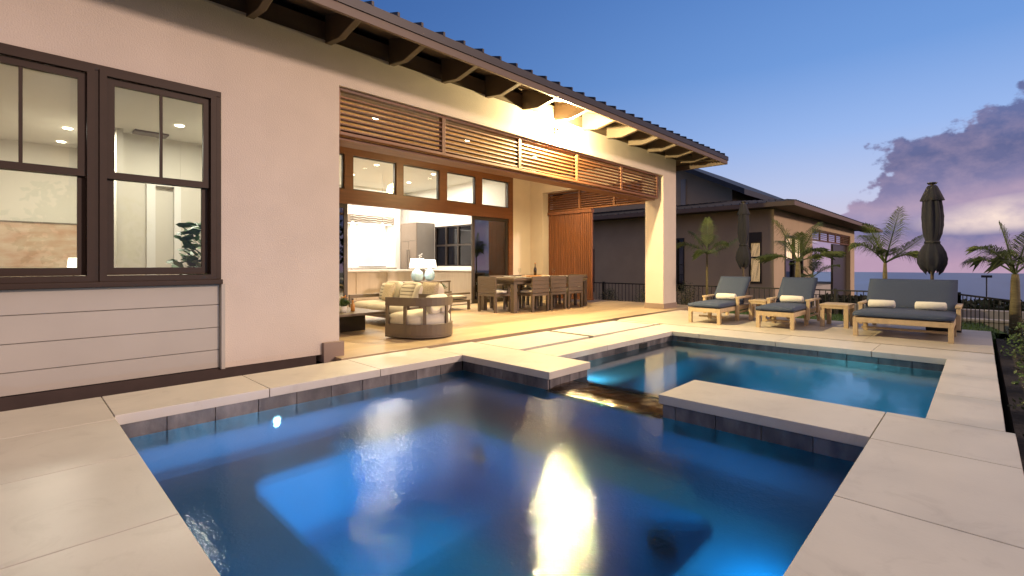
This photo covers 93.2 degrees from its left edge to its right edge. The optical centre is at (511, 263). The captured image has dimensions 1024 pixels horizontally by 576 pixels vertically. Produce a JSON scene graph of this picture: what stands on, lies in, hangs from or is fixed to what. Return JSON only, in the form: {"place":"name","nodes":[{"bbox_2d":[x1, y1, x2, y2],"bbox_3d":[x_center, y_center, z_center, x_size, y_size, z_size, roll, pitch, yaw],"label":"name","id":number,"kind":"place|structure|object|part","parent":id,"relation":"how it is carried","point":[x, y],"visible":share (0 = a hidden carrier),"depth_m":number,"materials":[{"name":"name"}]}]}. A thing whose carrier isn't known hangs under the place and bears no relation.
{"place":"outdoors","nodes":[
{"label":"outdoors","id":0,"kind":"place"},
{"bbox_2d":[335,298,691,360],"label":"patio floor","id":1,"kind":"structure","parent":0,"point":[473,324],"depth_m":8.25,"materials":[{"name":"tile"}]},
{"bbox_2d":[339,307,384,332],"bbox_3d":[-2.588,0.850,7.175,1.000,0.300,1.010,0,0,44],"label":"coffee table","id":2,"kind":"object","parent":1,"relation":"on","point":[349,320],"visible":0.28,"depth_m":7.16,"materials":[{"name":"brown wood"}]},
{"bbox_2d":[339,295,349,312],"bbox_3d":[-2.447,0.575,6.994,0.242,0.248,0.232,0,0,-5],"label":"potted flower","id":3,"kind":"object","parent":2,"relation":"on","point":[344,303],"visible":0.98,"depth_m":6.96,"materials":[{"name":"green plant"}]},
{"bbox_2d":[351,298,354,310],"bbox_3d":[-2.351,0.604,7.147,0.060,0.191,0.062,0,0,44],"label":"bottle","id":4,"kind":"object","parent":2,"relation":"on","point":[352,306],"visible":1,"depth_m":7.13,"materials":[{"name":"orange glass"}]},
{"bbox_2d":[348,266,396,269],"bbox_3d":[-4.418,0.537,15.112,0.610,0.925,1.530,0,0,44],"label":"range counter","id":5,"kind":"object","parent":1,"relation":"on","point":[366,267],"visible":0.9,"depth_m":14.82,"materials":[{"name":"stone"}]},
{"bbox_2d":[348,269,414,300],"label":"kitchen island","id":6,"kind":"structure","parent":1,"relation":"on","point":[368,281],"depth_m":12.43,"materials":[{"name":"white stone"}]},
{"bbox_3d":[-3.917,0.565,12.115,0.017,0.670,3.480,0,0,44],"label":"cabinet door","id":7,"kind":"part","parent":6,"relation":"part of","materials":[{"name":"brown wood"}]},
{"bbox_2d":[348,281,447,317],"bbox_3d":[-1.937,0.654,8.207,1.800,0.692,0.860,0,0,44],"label":"sofa","id":8,"kind":"object","parent":1,"relation":"on","point":[374,304],"visible":0.31,"depth_m":8.24,"materials":[{"name":"beige fabric"}]},
{"bbox_2d":[379,282,385,299],"bbox_3d":[-2.321,0.500,8.816,0.129,0.320,0.330,0,0,-36],"label":"throw pillow","id":9,"kind":"object","parent":8,"relation":"on","point":[381,289],"visible":0.34,"depth_m":8.83,"materials":[{"name":"beige fabric"}]},
{"bbox_2d":[381,283,395,300],"bbox_3d":[-2.175,0.500,8.536,0.165,0.336,0.350,0,0,-40],"label":"throw pillow","id":10,"kind":"object","parent":8,"relation":"on","point":[389,289],"visible":0.78,"depth_m":8.45,"materials":[{"name":"beige fabric"}]},
{"bbox_2d":[400,284,415,297],"bbox_3d":[-1.766,0.500,8.139,0.340,0.327,0.139,0,0,39],"label":"throw pillow","id":11,"kind":"object","parent":8,"relation":"on","point":[407,290],"visible":0.69,"depth_m":8.09,"materials":[{"name":"beige fabric"}]},
{"bbox_2d":[412,283,422,297],"bbox_3d":[-1.526,0.500,7.769,0.178,0.361,0.380,0,0,-16],"label":"throw pillow","id":12,"kind":"object","parent":8,"relation":"on","point":[418,289],"visible":0.54,"depth_m":7.62,"materials":[{"name":"beige fabric"}]},
{"bbox_2d":[422,282,439,293],"bbox_3d":[-1.330,0.470,7.885,0.360,0.356,0.122,0,0,34],"label":"throw pillow","id":13,"kind":"object","parent":8,"relation":"on","point":[430,288],"visible":0.52,"depth_m":7.83,"materials":[{"name":"beige fabric"}]},
{"bbox_2d":[401,222,434,268],"bbox_3d":[-3.061,-0.150,15.593,0.890,2.300,0.732,0,0,44],"label":"kitchen cabinet","id":14,"kind":"object","parent":1,"relation":"on","point":[417,239],"visible":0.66,"depth_m":15.32,"materials":[{"name":"wood"}]},
{"bbox_3d":[-3.436,0.090,15.515,0.440,1.620,0.024,0,0,44],"label":"door","id":15,"kind":"part","parent":14,"relation":"part of","materials":[{"name":"beige wood"}]},
{"bbox_3d":[-3.120,0.090,15.209,0.420,1.620,0.024,0,0,44],"label":"door","id":16,"kind":"part","parent":14,"relation":"part of","materials":[{"name":"beige wood"}]},
{"bbox_2d":[385,294,452,338],"bbox_3d":[-1.208,0.699,6.745,0.750,0.562,0.800,0,0,24],"label":"armchair","id":17,"kind":"object","parent":1,"relation":"on","point":[431,318],"visible":1,"depth_m":6.45,"materials":[{"name":"brown wood"}]},
{"bbox_2d":[400,280,450,290],"bbox_3d":[-2.306,0.720,12.427,0.400,0.560,1.550,0,0,44],"label":"console table","id":18,"kind":"object","parent":1,"relation":"on","point":[440,281],"visible":0.38,"depth_m":12.59,"materials":[{"name":"brown wood"}]},
{"bbox_2d":[409,259,424,280],"bbox_3d":[-2.391,0.152,12.224,0.400,0.574,0.400,0,0,44],"label":"table lamp","id":19,"kind":"object","parent":18,"relation":"on","point":[417,273],"visible":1,"depth_m":12.10,"materials":[{"name":"white glass"}]},
{"bbox_2d":[419,269,424,283],"bbox_3d":[-2.669,0.576,14.136,0.200,0.849,0.160,0,0,44],"label":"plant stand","id":20,"kind":"object","parent":18,"relation":"on","point":[423,270],"visible":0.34,"depth_m":14.09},
{"bbox_2d":[424,260,436,280],"bbox_3d":[-2.158,0.164,12.695,0.360,0.550,0.360,0,0,44],"label":"table lamp","id":21,"kind":"object","parent":18,"relation":"on","point":[429,274],"visible":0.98,"depth_m":12.58,"materials":[{"name":"white glass"}]},
{"bbox_2d":[425,269,470,299],"bbox_3d":[-1.738,0.575,14.379,2.600,0.850,0.645,0,0,44],"label":"kitchen counter","id":22,"kind":"object","parent":1,"relation":"on","point":[460,280],"visible":0.33,"depth_m":13.86,"materials":[{"name":"white wood"}]},
{"bbox_2d":[444,291,469,309],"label":"lounge chair","id":23,"kind":"object","parent":1,"relation":"on","point":[458,297],"visible":0.41,"depth_m":10.54,"materials":[{"name":"beige wood"}]},
{"bbox_2d":[478,276,509,312],"bbox_3d":[-0.364,0.630,10.206,0.540,0.739,0.480,0,0,44],"label":"dining chair","id":24,"kind":"object","parent":1,"relation":"on","point":[487,286],"visible":0.94,"depth_m":10.05,"materials":[{"name":"brown wicker"}]},
{"bbox_2d":[490,275,521,309],"bbox_3d":[-0.142,0.630,10.938,0.480,0.739,0.540,0,0,44],"label":"dining chair","id":25,"kind":"object","parent":1,"relation":"on","point":[505,298],"visible":0.27,"depth_m":10.94,"materials":[{"name":"brown wicker"}]},
{"bbox_2d":[508,275,538,307],"bbox_3d":[0.275,0.630,11.369,0.480,0.739,0.540,0,0,44],"label":"dining chair","id":26,"kind":"object","parent":1,"relation":"on","point":[522,287],"visible":0.32,"depth_m":11.07,"materials":[{"name":"brown wicker"}]},
{"bbox_2d":[517,276,548,311],"bbox_3d":[0.440,0.630,10.375,0.480,0.739,0.540,0,0,44],"label":"dining chair","id":27,"kind":"object","parent":1,"relation":"on","point":[537,289],"visible":0.96,"depth_m":10.22,"materials":[{"name":"brown wicker"}]},
{"bbox_2d":[481,275,587,312],"bbox_3d":[0.556,0.645,11.070,1.040,0.710,2.560,0,0,44],"label":"dining table","id":28,"kind":"object","parent":1,"relation":"on","point":[514,280],"visible":0.59,"depth_m":10.11,"materials":[{"name":"brown wood"}]},
{"bbox_2d":[526,274,555,305],"bbox_3d":[0.706,0.630,11.815,0.480,0.739,0.540,0,0,44],"label":"dining chair","id":29,"kind":"object","parent":1,"relation":"on","point":[540,300],"visible":0.16,"depth_m":11.77,"materials":[{"name":"brown wood"}]},
{"bbox_2d":[534,276,565,309],"bbox_3d":[0.857,0.630,10.806,0.480,0.739,0.540,0,0,44],"label":"dining chair","id":30,"kind":"object","parent":1,"relation":"on","point":[556,283],"visible":0.83,"depth_m":10.63,"materials":[{"name":"brown wicker"}]},
{"bbox_2d":[553,275,582,307],"bbox_3d":[1.288,0.630,11.251,0.480,0.739,0.540,0,0,44],"label":"dining chair","id":31,"kind":"object","parent":1,"relation":"on","point":[574,282],"visible":0.65,"depth_m":11.10,"materials":[{"name":"brown wicker"}]},
{"bbox_2d":[558,274,586,304],"bbox_3d":[1.509,0.630,12.054,0.540,0.739,0.480,0,0,44],"label":"dining chair","id":32,"kind":"object","parent":1,"relation":"on","point":[575,296],"visible":0.26,"depth_m":12.04,"materials":[{"name":"wood"}]},
{"bbox_2d":[593,282,960,313],"bbox_3d":[4.251,1.080,13.449,12.056,1.080,0.056,0,0,44],"label":"iron fence","id":33,"kind":"object","parent":1,"relation":"on","point":[835,290],"visible":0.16,"depth_m":11.83,"materials":[{"name":"black metal"}]},
{"bbox_2d":[634,284,644,301],"bbox_3d":[3.709,0.813,13.354,0.828,0.584,0.851,0,0,44],"label":"shrub","id":34,"kind":"object","parent":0,"point":[642,296],"visible":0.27,"depth_m":13.40,"materials":[{"name":"green plant"}]},
{"bbox_2d":[361,0,1023,272],"label":"sky","id":35,"kind":"structure","parent":0,"point":[848,108],"materials":[{"name":"blue"}]},
{"bbox_2d":[619,310,993,353],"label":"lounge terrace","id":36,"kind":"structure","parent":0,"point":[974,341],"depth_m":7.17,"materials":[{"name":"tile"}]},
{"bbox_2d":[688,276,755,324],"bbox_3d":[3.826,0.617,8.749,0.642,0.765,1.765,0,0,44],"label":"chaise lounge","id":37,"kind":"object","parent":36,"relation":"on","point":[738,286],"visible":0.92,"depth_m":8.60,"materials":[{"name":"grey fabric"}]},
{"bbox_2d":[716,293,736,299],"bbox_3d":[3.871,0.589,8.751,0.339,0.119,0.118,0,0,44],"label":"rolled towel","id":38,"kind":"object","parent":37,"relation":"on","point":[724,296],"visible":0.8,"depth_m":8.71,"materials":[{"name":"white fabric"}]},
{"bbox_2d":[748,299,774,321],"bbox_3d":[4.473,0.820,8.683,0.290,0.360,0.496,0,0,44],"label":"side table","id":39,"kind":"object","parent":36,"relation":"on","point":[758,302],"visible":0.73,"depth_m":8.57,"materials":[{"name":"brown wood"}]},
{"bbox_2d":[755,277,820,329],"bbox_3d":[4.657,0.617,8.098,0.642,0.765,1.765,0,0,44],"label":"chaise lounge","id":40,"kind":"object","parent":36,"relation":"on","point":[805,287],"visible":0.94,"depth_m":8.00,"materials":[{"name":"brown wood"}]},
{"bbox_2d":[780,295,803,302],"bbox_3d":[4.688,0.589,8.114,0.339,0.119,0.118,0,0,44],"label":"rolled towel","id":41,"kind":"object","parent":40,"relation":"on","point":[792,299],"visible":1,"depth_m":8.07,"materials":[{"name":"white fabric"}]},
{"bbox_2d":[819,302,854,328],"bbox_3d":[5.255,0.820,7.822,0.390,0.360,0.546,0,0,44],"label":"side table","id":42,"kind":"object","parent":36,"relation":"on","point":[829,306],"visible":0.97,"depth_m":7.74,"materials":[{"name":"brown wood"}]},
{"bbox_2d":[853,279,962,343],"bbox_3d":[5.760,0.617,7.044,1.152,0.765,1.765,0,0,44],"label":"double chaise","id":43,"kind":"object","parent":36,"relation":"on","point":[905,295],"visible":0.98,"depth_m":6.95,"materials":[{"name":"grey fabric"}]},
{"bbox_2d":[868,299,895,307],"bbox_3d":[5.467,0.589,7.165,0.319,0.119,0.118,0,0,44],"label":"rolled towel","id":44,"kind":"object","parent":43,"relation":"on","point":[882,303],"visible":0.99,"depth_m":7.12,"materials":[{"name":"white fabric"}]},
{"bbox_2d":[915,301,946,310],"bbox_3d":[5.862,0.589,6.782,0.339,0.119,0.118,0,0,44],"label":"rolled towel","id":45,"kind":"object","parent":43,"relation":"on","point":[936,306],"visible":1,"depth_m":6.74,"materials":[{"name":"white fabric"}]},
{"bbox_2d":[926,309,961,332],"bbox_3d":[6.411,0.820,7.197,0.400,0.360,0.060,0,0,44],"label":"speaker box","id":46,"kind":"object","parent":36,"relation":"on","point":[937,329],"visible":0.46,"depth_m":7.18,"materials":[{"name":"black plastic"}]},
{"bbox_2d":[729,309,998,337],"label":"lawn","id":47,"kind":"structure","parent":0,"point":[837,319],"depth_m":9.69,"materials":[{"name":"green plant"}]},
{"bbox_2d":[598,288,622,300],"bbox_3d":[2.812,0.881,14.157,0.698,0.448,0.783,0,0,44],"label":"shrub","id":48,"kind":"object","parent":47,"relation":"on","point":[609,294],"visible":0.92,"depth_m":14.13,"materials":[{"name":"green plant"}]},
{"bbox_2d":[676,281,701,304],"bbox_3d":[4.461,0.767,12.598,0.965,0.674,1.037,0,0,44],"label":"shrub","id":49,"kind":"object","parent":47,"relation":"on","point":[686,295],"visible":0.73,"depth_m":12.60,"materials":[{"name":"green plant"}]},
{"bbox_2d":[676,217,737,299],"bbox_3d":[4.918,-0.039,12.123,1.687,2.278,1.254,0,0,-35],"label":"palm tree","id":50,"kind":"object","parent":47,"relation":"on","point":[705,242],"visible":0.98,"depth_m":12.01,"materials":[{"name":"green plant"}]},
{"bbox_2d":[736,201,751,309],"bbox_3d":[5.595,-0.210,11.703,0.480,2.620,0.480,0,0,44],"label":"patio umbrella","id":51,"kind":"object","parent":47,"relation":"on","point":[743,256],"visible":0.92,"depth_m":11.62,"materials":[{"name":"grey fabric"}]},
{"bbox_2d":[753,218,846,276],"bbox_3d":[6.330,0.053,10.525,1.211,2.094,1.966,0,0,78],"label":"palm tree","id":52,"kind":"object","parent":47,"relation":"on","point":[826,253],"visible":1,"depth_m":10.49,"materials":[{"name":"green plant"}]},
{"bbox_2d":[848,206,923,278],"bbox_3d":[6.833,0.017,8.667,1.391,2.167,1.016,0,0,16],"label":"palm tree","id":53,"kind":"object","parent":47,"relation":"on","point":[877,249],"visible":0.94,"depth_m":8.72,"materials":[{"name":"green plant"}]},
{"bbox_2d":[917,182,947,279],"bbox_3d":[6.760,-0.110,7.791,0.480,2.420,0.480,0,0,44],"label":"patio umbrella","id":54,"kind":"object","parent":47,"relation":"on","point":[932,257],"visible":0.94,"depth_m":7.70,"materials":[{"name":"grey fabric"}]},
{"bbox_2d":[813,272,1023,303],"bbox_3d":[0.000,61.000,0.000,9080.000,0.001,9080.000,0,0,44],"label":"sea","id":55,"kind":"structure","parent":0,"point":[998,285],"depth_m":1790.37,"materials":[{"name":"liquid"}]},
{"bbox_2d":[1005,326,1023,334],"bbox_3d":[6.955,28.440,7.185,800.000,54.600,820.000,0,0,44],"label":"terrain","id":56,"kind":"structure","parent":0,"point":[1006,328],"depth_m":8.44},
{"bbox_2d":[0,0,728,411],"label":"house","id":57,"kind":"structure","parent":56,"relation":"on","point":[268,144],"depth_m":5.09,"materials":[{"name":"paint"}]},
{"bbox_2d":[0,220,76,267],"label":"painting","id":58,"kind":"object","parent":57,"relation":"attached to","point":[26,244],"visible":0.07,"depth_m":7.11},
{"bbox_2d":[0,42,222,289],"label":"sash window","id":59,"kind":"structure","parent":57,"relation":"in","point":[95,173],"depth_m":3.86,"materials":[{"name":"brown wood"}]},
{"bbox_2d":[166,222,200,274],"bbox_3d":[-3.411,0.254,5.388,0.713,1.492,0.643,0,0,13],"label":"potted fig","id":60,"kind":"object","parent":57,"relation":"on","point":[191,260],"visible":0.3,"depth_m":5.23,"materials":[{"name":"green plant"}]},
{"bbox_2d":[339,153,343,188],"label":"clerestory window","id":61,"kind":"structure","parent":57,"relation":"in","point":[342,155],"depth_m":9.68,"materials":[{"name":"brown wood"}]},
{"bbox_2d":[339,203,347,306],"bbox_3d":[-3.704,-0.109,9.362,0.045,2.198,1.100,0,0,44],"label":"sliding door panel","id":62,"kind":"structure","parent":57,"relation":"in","point":[343,208],"depth_m":9.69,"materials":[{"name":"brown metal"}]},
{"bbox_2d":[350,221,355,236],"bbox_3d":[-4.092,-1.545,12.451,0.150,1.730,0.150,0,0,44],"label":"pendant lamp","id":63,"kind":"object","parent":57,"relation":"hanging from","point":[352,229],"visible":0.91,"depth_m":12.40,"materials":[{"name":"white glass"}]},
{"bbox_2d":[348,214,393,225],"bbox_3d":[-4.436,-1.373,15.129,0.360,0.255,1.530,0,0,44],"label":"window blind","id":64,"kind":"object","parent":57,"relation":"attached to","point":[370,220],"visible":0.98,"depth_m":14.97,"materials":[{"name":"white"}]},
{"bbox_2d":[353,156,395,194],"bbox_3d":[-2.905,-1.850,10.198,0.060,0.700,1.013,0,0,44],"label":"clerestory window","id":65,"kind":"structure","parent":57,"relation":"in","point":[394,164],"depth_m":10.45,"materials":[{"name":"brown wood"}]},
{"bbox_2d":[379,223,384,237],"bbox_3d":[-3.501,-1.545,13.062,0.150,1.730,0.150,0,0,44],"label":"pendant lamp","id":66,"kind":"object","parent":57,"relation":"hanging from","point":[382,231],"visible":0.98,"depth_m":13.01,"materials":[{"name":"white glass"}]},
{"bbox_2d":[403,164,438,199],"bbox_3d":[-2.084,-1.850,11.046,0.060,0.700,0.993,0,0,44],"label":"clerestory window","id":67,"kind":"structure","parent":57,"relation":"in","point":[437,171],"depth_m":11.14,"materials":[{"name":"brown wood"}]},
{"bbox_2d":[435,224,470,265],"bbox_3d":[-1.580,-0.560,14.773,2.420,1.260,0.090,0,0,44],"label":"side window","id":68,"kind":"structure","parent":57,"relation":"in","point":[452,243],"depth_m":14.99,"materials":[{"name":"black glass"}]},
{"bbox_2d":[447,172,474,203],"bbox_3d":[-1.267,-1.850,11.890,0.060,0.700,0.915,0,0,44],"label":"clerestory window","id":69,"kind":"structure","parent":57,"relation":"in","point":[473,177],"depth_m":12.11,"materials":[{"name":"brown metal"}]},
{"bbox_2d":[471,216,507,303],"bbox_3d":[-0.567,-0.109,12.602,0.045,2.198,1.260,0,0,44],"label":"sliding door panel","id":70,"kind":"structure","parent":57,"relation":"in","point":[489,236],"depth_m":12.53,"materials":[{"name":"brown metal"}]},
{"bbox_2d":[482,178,507,207],"bbox_3d":[-0.460,-1.850,12.724,0.060,0.700,0.970,0,0,44],"label":"clerestory window","id":71,"kind":"structure","parent":57,"relation":"in","point":[482,178],"depth_m":12.97,"materials":[{"name":"brown metal"}]},
{"bbox_2d":[554,128,561,135],"bbox_3d":[0.766,-2.178,7.965,0.121,0.125,0.090,0,0,44],"label":"wall light","id":72,"kind":"object","parent":57,"relation":"attached to","point":[557,132],"visible":1,"depth_m":7.96,"materials":[{"name":"white metal"}]},
{"bbox_3d":[-6.538,0.550,7.178,0.420,0.700,0.380,0,0,44],"label":"bedside table","id":73,"kind":"object","parent":57,"relation":"on","visible":0},
{"bbox_2d":[67,258,76,275],"bbox_3d":[-6.510,0.054,7.193,0.150,0.289,0.150,0,0,44],"label":"bedside lamp","id":74,"kind":"object","parent":73,"relation":"on","point":[72,262],"visible":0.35,"depth_m":7.14,"materials":[{"name":"fabric"}]},
{"bbox_2d":[553,169,882,312],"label":"neighbour house","id":75,"kind":"structure","parent":56,"relation":"on","point":[618,244],"depth_m":20.39,"materials":[{"name":"paint"}]},
{"bbox_2d":[593,249,593,291],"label":"window","id":76,"kind":"structure","parent":75,"relation":"in","point":[593,249],"depth_m":22.58,"materials":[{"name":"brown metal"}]},
{"bbox_2d":[676,238,683,290],"bbox_3d":[6.865,0.025,19.708,0.350,2.150,0.130,0,0,44],"label":"window","id":77,"kind":"structure","parent":75,"relation":"in","point":[680,251],"depth_m":19.73,"materials":[{"name":"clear glass"}]},
{"bbox_2d":[681,179,685,204],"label":"upper window","id":78,"kind":"structure","parent":75,"relation":"in","point":[683,182],"depth_m":22.32,"materials":[{"name":"grey glass"}]},
{"bbox_2d":[749,232,761,283],"bbox_3d":[8.920,-0.225,17.719,0.430,1.870,0.130,0,0,44],"label":"window","id":79,"kind":"structure","parent":75,"relation":"in","point":[754,237],"depth_m":17.71,"materials":[{"name":"brown glass"}]},
{"bbox_2d":[785,235,803,276],"bbox_3d":[11.121,0.050,19.158,0.130,2.300,2.600,0,0,44],"label":"window","id":80,"kind":"structure","parent":75,"relation":"in","point":[789,270],"depth_m":18.98,"materials":[{"name":"black glass"}]},
{"bbox_2d":[789,253,841,312],"bbox_3d":[8.953,0.840,14.390,1.580,2.320,0.963,0,0,-22],"label":"palm tree","id":81,"kind":"object","parent":56,"relation":"on","point":[812,267],"visible":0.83,"depth_m":14.38,"materials":[{"name":"green plant"}]},
{"bbox_2d":[814,294,965,313],"bbox_3d":[15.775,2.140,20.916,5.628,1.520,0.056,0,0,44],"label":"iron fence","id":82,"kind":"object","parent":56,"relation":"on","point":[855,299],"visible":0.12,"depth_m":21.80,"materials":[{"name":"black metal"}]},
{"bbox_2d":[820,293,1023,314],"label":"hedge","id":83,"kind":"object","parent":56,"relation":"on","point":[858,299],"visible":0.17,"depth_m":20.02,"materials":[{"name":"green plant"}]},
{"bbox_2d":[843,304,1023,320],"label":"terrace wall","id":84,"kind":"structure","parent":56,"relation":"on","point":[977,313],"depth_m":12.54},
{"bbox_2d":[981,275,991,296],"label":"lamp post","id":85,"kind":"object","parent":56,"relation":"on","point":[986,276],"visible":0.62,"depth_m":42.83,"materials":[{"name":"black metal"}]},
{"bbox_2d":[958,293,1023,331],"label":"iron fence","id":86,"kind":"object","parent":56,"relation":"on","point":[988,298],"visible":0.53,"depth_m":8.24,"materials":[{"name":"black metal"}]},
{"bbox_2d":[963,317,1023,331],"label":"garden wall","id":87,"kind":"structure","parent":56,"relation":"on","point":[991,323],"depth_m":10.98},
{"bbox_2d":[982,323,1008,362],"bbox_3d":[7.975,1.300,8.007,0.278,0.400,2.400,0,0,44],"label":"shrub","id":88,"kind":"object","parent":56,"relation":"on","point":[993,339],"visible":0.29,"depth_m":7.56,"materials":[{"name":"green plant"}]},
{"bbox_2d":[995,333,1023,472],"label":"planting bed","id":89,"kind":"object","parent":56,"relation":"on","point":[1009,391],"visible":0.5,"depth_m":4.53,"materials":[{"name":"soil"}]},
{"bbox_2d":[961,220,1023,337],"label":"palm tree","id":90,"kind":"object","parent":89,"relation":"on","point":[1008,258],"visible":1,"depth_m":7.24,"materials":[{"name":"green plant"}]},
{"bbox_2d":[997,321,1023,355],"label":"shrub","id":91,"kind":"object","parent":89,"relation":"on","point":[1013,336],"visible":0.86,"depth_m":5.77,"materials":[{"name":"green plant"}]},
{"bbox_2d":[999,316,1023,344],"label":"shrub","id":92,"kind":"object","parent":89,"relation":"on","point":[1015,332],"visible":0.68,"depth_m":6.62,"materials":[{"name":"green plant"}]},
{"bbox_2d":[1007,397,1023,408],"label":"shrub","id":93,"kind":"object","parent":89,"relation":"on","point":[1015,407],"visible":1,"depth_m":3.57,"materials":[{"name":"green plant"}]},
{"bbox_2d":[1010,338,1023,369],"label":"shrub","id":94,"kind":"object","parent":89,"relation":"on","point":[1021,354],"visible":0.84,"depth_m":4.99,"materials":[{"name":"green plant"}]},
{"bbox_2d":[1011,362,1023,388],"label":"shrub","id":95,"kind":"object","parent":89,"relation":"on","point":[1015,382],"visible":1,"depth_m":4.24,"materials":[{"name":"green plant"}]},
{"bbox_3d":[0.556,0.277,11.084,0.260,0.024,0.700,0,0,44],"label":"serving board","id":96,"kind":"object","parent":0,"visible":0},
{"bbox_2d":[534,263,536,275],"bbox_3d":[0.528,0.118,11.041,0.070,0.291,0.072,0,0,44],"label":"wine bottle","id":97,"kind":"object","parent":96,"relation":"on","point":[535,271],"visible":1,"depth_m":11.01,"materials":[{"name":"brown glass"}]},
{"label":"deck base","id":98,"kind":"structure","parent":0,"visible":0},
{"bbox_2d":[0,342,1023,575],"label":"spa deck","id":99,"kind":"structure","parent":98,"relation":"on","point":[82,492],"depth_m":2.23,"materials":[{"name":"stone"}]},
{"bbox_2d":[120,361,863,461],"bbox_3d":[-0.065,1.558,3.211,3.713,0.984,3.656,0,0,44],"label":"spa","id":100,"kind":"object","parent":99,"relation":"in","point":[568,385],"visible":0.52,"depth_m":3.86,"materials":[{"name":"paint"}]},
{"bbox_2d":[129,370,854,575],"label":"spa water","id":101,"kind":"structure","parent":100,"relation":"in","point":[461,473],"depth_m":2.54,"materials":[{"name":"blue liquid"}]},
{"bbox_2d":[476,320,658,350],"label":"stepping pavers","id":102,"kind":"object","parent":98,"relation":"on","point":[526,342],"visible":0.76,"depth_m":6.80,"materials":[{"name":"stone"}]},
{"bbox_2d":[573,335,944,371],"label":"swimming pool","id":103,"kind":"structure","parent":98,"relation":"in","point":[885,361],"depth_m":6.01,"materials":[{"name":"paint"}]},
{"bbox_2d":[575,340,941,418],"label":"pool water","id":104,"kind":"structure","parent":103,"relation":"in","point":[656,370],"depth_m":4.96,"materials":[{"name":"blue liquid"}]},
{"bbox_2d":[527,324,1005,431],"bbox_3d":[2.733,1.033,5.476,3.905,0.066,3.445,0,0,44],"label":"pool coping","id":105,"kind":"object","parent":98,"relation":"on","point":[967,392],"visible":0.98,"depth_m":5.40,"materials":[{"name":"stone"}]}
]}

